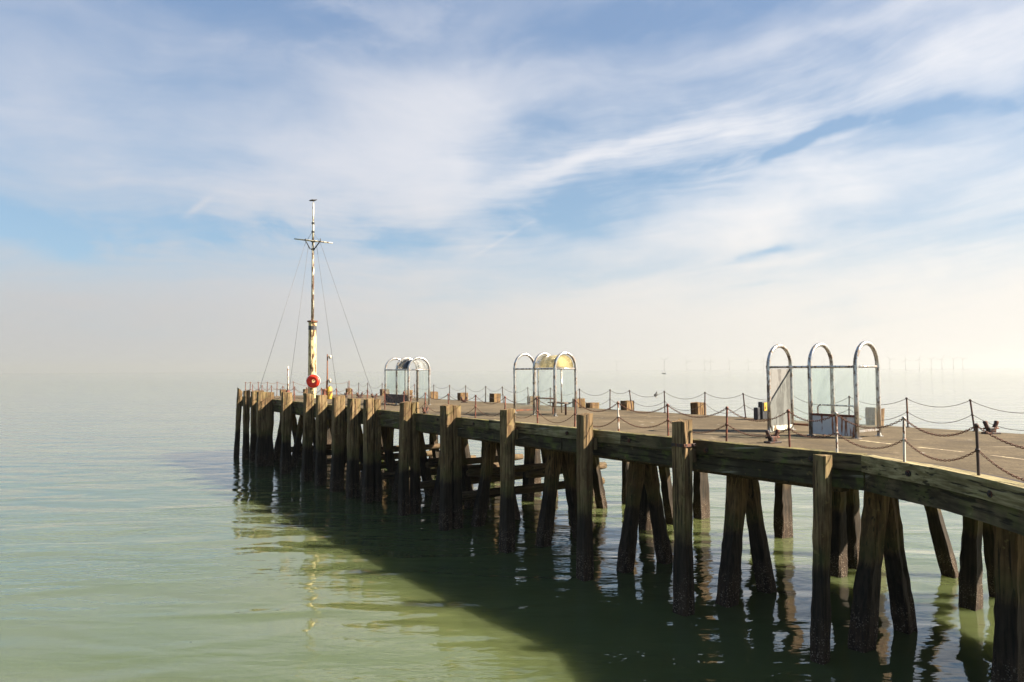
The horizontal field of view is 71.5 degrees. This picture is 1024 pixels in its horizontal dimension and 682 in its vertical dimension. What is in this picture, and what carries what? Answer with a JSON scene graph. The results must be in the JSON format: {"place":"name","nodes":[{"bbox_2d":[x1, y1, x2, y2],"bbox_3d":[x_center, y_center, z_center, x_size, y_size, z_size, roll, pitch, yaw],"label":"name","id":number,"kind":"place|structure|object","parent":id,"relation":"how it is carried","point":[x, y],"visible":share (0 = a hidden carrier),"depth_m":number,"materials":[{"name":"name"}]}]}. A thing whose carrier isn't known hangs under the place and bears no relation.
{"place":"outdoors","nodes":[
{"label":"outdoors","id":0,"kind":"place"},
{"bbox_2d":[0,368,1023,681],"bbox_3d":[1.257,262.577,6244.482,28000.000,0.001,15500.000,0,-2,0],"label":"sea","id":1,"kind":"structure","parent":0,"point":[152,528],"depth_m":19.93,"materials":[{"name":"green liquid"}]},
{"bbox_2d":[233,387,1023,681],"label":"timber pier","id":2,"kind":"structure","parent":1,"relation":"in","point":[987,503],"depth_m":18.51,"materials":[{"name":"brown wood"}]},
{"bbox_2d":[286,366,289,391],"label":"white post","id":3,"kind":"object","parent":2,"relation":"on","point":[287,390],"visible":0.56,"depth_m":40.54,"materials":[{"name":"metal"}]},
{"bbox_2d":[245,381,348,396],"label":"chain fence","id":4,"kind":"object","parent":2,"relation":"on","point":[277,388],"visible":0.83,"depth_m":47.47,"materials":[{"name":"metal"}]},
{"bbox_2d":[256,203,372,398],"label":"signal mast","id":5,"kind":"object","parent":2,"relation":"on","point":[312,327],"visible":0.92,"depth_m":43.88,"materials":[{"name":"metal"}]},
{"bbox_2d":[306,374,319,387],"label":"lifebuoy","id":6,"kind":"object","parent":5,"relation":"hanging from","point":[315,378],"visible":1,"depth_m":43.37,"materials":[{"name":"plastic"}]},
{"bbox_2d":[326,354,330,394],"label":"light pole","id":7,"kind":"object","parent":2,"relation":"on","point":[329,379],"visible":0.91,"depth_m":43.47,"materials":[{"name":"metal"}]},
{"bbox_2d":[327,385,331,398],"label":"gas bottle","id":8,"kind":"object","parent":2,"relation":"on","point":[329,390],"visible":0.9,"depth_m":41.98,"materials":[{"name":"yellow paint"}]},
{"bbox_2d":[383,357,430,404],"bbox_3d":[-5.198,1.963,35.172,1.310,2.322,2.700,1,-3,-36],"label":"arched shelter","id":9,"kind":"object","parent":2,"relation":"on","point":[404,364],"visible":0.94,"depth_m":34.80,"materials":[{"name":"metal"}]},
{"bbox_2d":[422,407,429,413],"bbox_3d":[-3.274,2.631,26.867,0.202,0.284,0.369,-2,-3,30],"label":"mooring bollard","id":10,"kind":"object","parent":2,"relation":"on","point":[424,411],"visible":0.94,"depth_m":26.82,"materials":[{"name":"black metal"}]},
{"bbox_2d":[513,352,576,415],"bbox_3d":[1.219,1.584,26.734,1.170,2.322,2.650,1,-3,-36],"label":"arched shelter","id":11,"kind":"object","parent":2,"relation":"on","point":[553,359],"visible":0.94,"depth_m":26.31,"materials":[{"name":"metal"}]},
{"bbox_2d":[252,384,1023,480],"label":"chain fence","id":12,"kind":"object","parent":2,"relation":"on","point":[976,427],"visible":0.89,"depth_m":14.59,"materials":[{"name":"black metal"}]},
{"bbox_2d":[351,383,1023,431],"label":"chain fence","id":13,"kind":"object","parent":2,"relation":"on","point":[744,405],"visible":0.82,"depth_m":25.61,"materials":[{"name":"metal"}]},
{"bbox_2d":[754,401,766,419],"bbox_3d":[8.178,2.280,23.278,0.580,0.580,0.236,1,-3,-36],"label":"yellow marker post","id":14,"kind":"object","parent":2,"relation":"on","point":[760,411],"visible":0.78,"depth_m":23.16,"materials":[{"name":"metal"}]},
{"bbox_2d":[764,429,781,443],"bbox_3d":[5.821,2.127,15.879,0.389,0.300,0.213,1,-3,-20],"label":"mooring bollard","id":15,"kind":"object","parent":2,"relation":"on","point":[772,439],"visible":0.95,"depth_m":15.82,"materials":[{"name":"black metal"}]},
{"bbox_2d":[766,341,882,438],"bbox_3d":[7.855,1.195,18.045,1.210,2.322,2.550,1,-3,-36],"label":"arched shelter","id":16,"kind":"object","parent":2,"relation":"on","point":[780,397],"visible":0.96,"depth_m":17.75,"materials":[{"name":"metal"}]},
{"bbox_2d":[981,421,1000,433],"bbox_3d":[12.011,2.162,17.827,0.430,0.331,0.236,0,-2,-8],"label":"mooring bollard","id":17,"kind":"object","parent":2,"relation":"on","point":[992,429],"visible":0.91,"depth_m":17.77,"materials":[{"name":"black metal"}]},
{"bbox_2d":[0,0,1023,372],"label":"sky","id":18,"kind":"structure","parent":0,"point":[637,184],"materials":[{"name":"blue"}]}
]}

